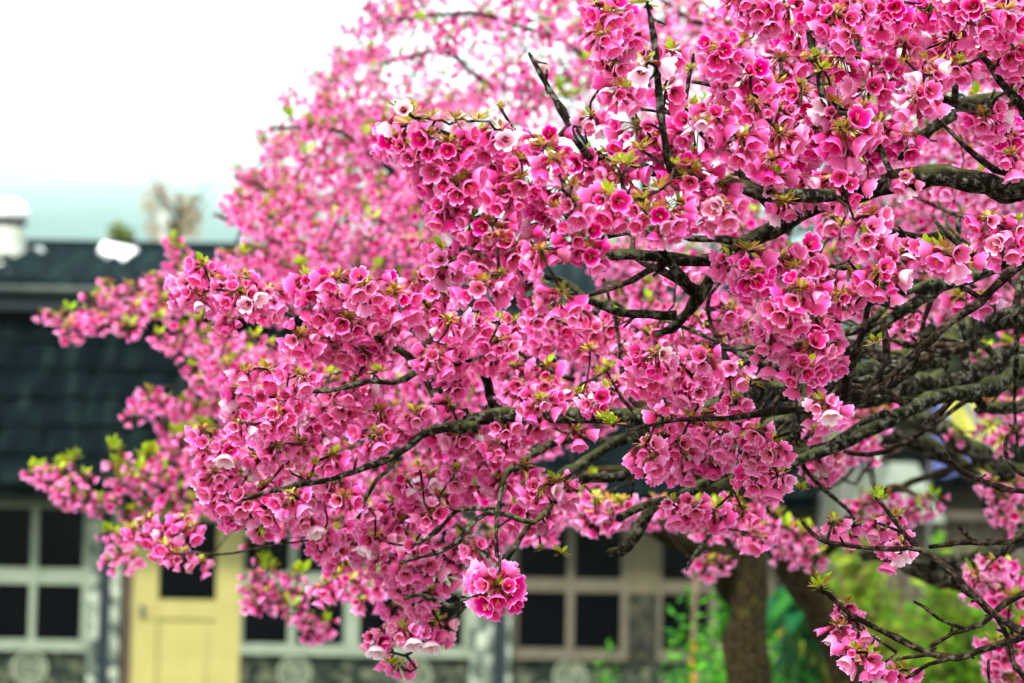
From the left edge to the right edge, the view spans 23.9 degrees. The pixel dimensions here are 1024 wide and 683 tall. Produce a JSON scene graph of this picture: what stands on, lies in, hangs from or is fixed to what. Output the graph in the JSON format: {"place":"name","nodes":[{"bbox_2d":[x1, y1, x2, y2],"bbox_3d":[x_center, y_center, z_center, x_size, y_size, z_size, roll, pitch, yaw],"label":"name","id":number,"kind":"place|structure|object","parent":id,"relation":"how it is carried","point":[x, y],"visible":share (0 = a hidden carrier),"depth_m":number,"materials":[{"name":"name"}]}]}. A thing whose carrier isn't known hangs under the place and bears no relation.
{"place":"outdoors","nodes":[
{"label":"outdoors","id":0,"kind":"place"},
{"bbox_2d":[0,198,847,682],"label":"house","id":1,"kind":"structure","parent":0,"point":[70,612],"depth_m":19.91,"materials":[{"name":"beige paint"}]},
{"bbox_2d":[0,503,90,651],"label":"window","id":2,"kind":"structure","parent":1,"relation":"in","point":[44,603],"depth_m":19.92,"materials":[{"name":"green paint"}]},
{"bbox_2d":[158,211,168,241],"bbox_3d":[-3.713,-0.606,25.639,0.110,1.580,0.110,1,-5,0],"label":"vent pipe","id":3,"kind":"object","parent":1,"relation":"on","point":[163,223],"visible":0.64,"depth_m":25.66,"materials":[{"name":"beige metal"}]},
{"bbox_2d":[130,505,243,682],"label":"door","id":4,"kind":"structure","parent":1,"relation":"in","point":[195,637],"depth_m":19.87,"materials":[{"name":"beige paint"}]},
{"bbox_2d":[239,510,471,657],"bbox_3d":[-1.278,1.984,19.927,1.887,1.205,0.150,1,-5,0],"label":"window","id":5,"kind":"structure","parent":1,"relation":"in","point":[266,634],"depth_m":19.90,"materials":[{"name":"green paint"}]},
{"bbox_2d":[511,512,628,660],"bbox_3d":[0.480,2.015,19.927,0.954,1.205,0.150,1,-5,0],"label":"window","id":6,"kind":"structure","parent":1,"relation":"in","point":[564,615],"depth_m":19.91,"materials":[{"name":"beige paint"}]},
{"bbox_2d":[655,529,774,661],"bbox_3d":[1.677,2.036,19.927,0.969,1.205,0.150,1,-5,0],"label":"window","id":7,"kind":"structure","parent":1,"relation":"in","point":[671,578],"depth_m":19.91,"materials":[{"name":"beige paint"}]},
{"bbox_2d":[0,107,1023,366],"bbox_3d":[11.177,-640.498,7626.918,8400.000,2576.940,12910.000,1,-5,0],"label":"hill","id":8,"kind":"structure","parent":0,"point":[64,175],"depth_m":6497.01,"materials":[{"name":"white"}]},
{"bbox_2d":[0,0,1023,125],"label":"sky","id":9,"kind":"structure","parent":0,"point":[199,59],"materials":[{"name":"white"}]},
{"label":"ground","id":10,"kind":"structure","parent":0,"visible":0},
{"bbox_2d":[105,218,136,240],"bbox_3d":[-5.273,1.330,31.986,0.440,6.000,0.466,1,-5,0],"label":"background tree","id":11,"kind":"object","parent":10,"relation":"on","point":[119,234],"visible":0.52,"depth_m":32.20,"materials":[{"name":"green plant"}]},
{"bbox_2d":[136,172,213,240],"bbox_3d":[-4.867,1.062,34.046,1.059,6.898,1.180,1,-5,0],"label":"background tree","id":12,"kind":"object","parent":10,"relation":"on","point":[179,213],"visible":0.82,"depth_m":34.25,"materials":[{"name":"beige plant"}]},
{"bbox_2d":[19,0,772,682],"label":"cherry tree","id":13,"kind":"object","parent":10,"relation":"on","point":[741,590],"visible":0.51,"depth_m":4.97,"materials":[{"name":"pink plant"}]},
{"bbox_2d":[119,0,1023,682],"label":"cherry tree","id":14,"kind":"object","parent":10,"relation":"on","point":[681,434],"visible":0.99,"depth_m":2.68,"materials":[{"name":"pink plant"}]},
{"bbox_2d":[593,639,620,682],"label":"leafy shrub","id":15,"kind":"object","parent":10,"relation":"on","point":[604,678],"visible":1,"depth_m":8.91,"materials":[{"name":"green plant"}]},
{"bbox_2d":[658,587,724,682],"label":"leafy shrub","id":16,"kind":"object","parent":10,"relation":"on","point":[698,658],"visible":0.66,"depth_m":7.64,"materials":[{"name":"green plant"}]},
{"bbox_2d":[691,497,698,682],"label":"garden pole","id":17,"kind":"object","parent":10,"relation":"on","point":[695,597],"visible":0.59,"depth_m":11.43,"materials":[{"name":"orange paint"}]},
{"bbox_2d":[695,584,782,682],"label":"leafy shrub","id":18,"kind":"object","parent":10,"relation":"on","point":[724,618],"visible":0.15,"depth_m":7.25,"materials":[{"name":"green plant"}]},
{"bbox_2d":[717,645,821,681],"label":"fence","id":19,"kind":"object","parent":10,"relation":"on","point":[780,671],"depth_m":9.91,"materials":[{"name":"green wood"}]},
{"bbox_2d":[563,0,1023,682],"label":"cherry tree","id":20,"kind":"object","parent":10,"relation":"on","point":[795,558],"visible":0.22,"depth_m":4.08,"materials":[{"name":"pink plant"}]},
{"bbox_2d":[767,586,825,682],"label":"broad leaf plant","id":21,"kind":"object","parent":10,"relation":"on","point":[783,608],"visible":0.6,"depth_m":9.10,"materials":[{"name":"green plant"}]},
{"bbox_2d":[768,522,923,675],"bbox_3d":[1.766,1.783,11.906,1.146,1.937,0.832,-2,-6,28],"label":"bush","id":22,"kind":"object","parent":10,"relation":"on","point":[782,631],"visible":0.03,"depth_m":11.95,"materials":[{"name":"green plant"}]},
{"bbox_2d":[813,427,879,588],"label":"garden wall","id":23,"kind":"structure","parent":10,"relation":"on","point":[843,491],"depth_m":18.56,"materials":[{"name":"grey concrete"}]},
{"bbox_2d":[785,484,934,682],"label":"bush","id":24,"kind":"object","parent":10,"relation":"on","point":[854,583],"visible":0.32,"depth_m":9.49,"materials":[{"name":"green plant"}]},
{"bbox_2d":[762,115,1023,504],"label":"background tree","id":25,"kind":"object","parent":10,"relation":"on","point":[928,329],"visible":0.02,"depth_m":25.63,"materials":[{"name":"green plant"}]},
{"bbox_2d":[813,550,996,666],"bbox_3d":[1.751,1.779,10.649,0.967,1.731,0.757,1,-5,0],"label":"bush","id":26,"kind":"object","parent":10,"relation":"on","point":[883,582],"visible":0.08,"depth_m":10.73,"materials":[{"name":"green plant"}]},
{"bbox_2d":[842,462,1023,642],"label":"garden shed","id":27,"kind":"structure","parent":10,"relation":"on","point":[947,522],"depth_m":16.95,"materials":[{"name":"grey wood"}]},
{"bbox_2d":[880,397,1023,511],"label":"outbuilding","id":28,"kind":"structure","parent":10,"relation":"on","point":[959,489],"depth_m":25.95,"materials":[{"name":"grey wood"}]},
{"bbox_2d":[883,529,1023,682],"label":"bush","id":29,"kind":"object","parent":10,"relation":"on","point":[969,670],"visible":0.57,"depth_m":9.72,"materials":[{"name":"green plant"}]},
{"bbox_2d":[889,515,1020,642],"bbox_3d":[2.186,1.843,12.386,1.287,1.913,1.006,1,-5,0],"label":"bush","id":30,"kind":"object","parent":10,"relation":"on","point":[895,589],"visible":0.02,"depth_m":12.32,"materials":[{"name":"green plant"}]},
{"bbox_2d":[899,584,1015,680],"bbox_3d":[2.033,1.835,10.477,0.846,1.599,0.818,4,-6,-31],"label":"bush","id":31,"kind":"object","parent":10,"relation":"on","point":[917,629],"visible":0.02,"depth_m":10.50,"materials":[{"name":"green plant"}]},
{"bbox_2d":[927,401,998,591],"bbox_3d":[2.516,1.578,13.429,0.418,2.623,0.062,1,-5,0],"label":"banner","id":32,"kind":"object","parent":10,"relation":"on","point":[959,416],"visible":0.15,"depth_m":13.51,"materials":[{"name":"fabric"}]},
{"bbox_2d":[916,535,1023,649],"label":"bush","id":33,"kind":"object","parent":10,"relation":"on","point":[935,540],"visible":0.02,"depth_m":12.10,"materials":[{"name":"green plant"}]},
{"bbox_2d":[919,204,1023,511],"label":"background tree","id":34,"kind":"object","parent":10,"relation":"on","point":[993,337],"visible":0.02,"depth_m":23.72,"materials":[{"name":"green plant"}]}
]}

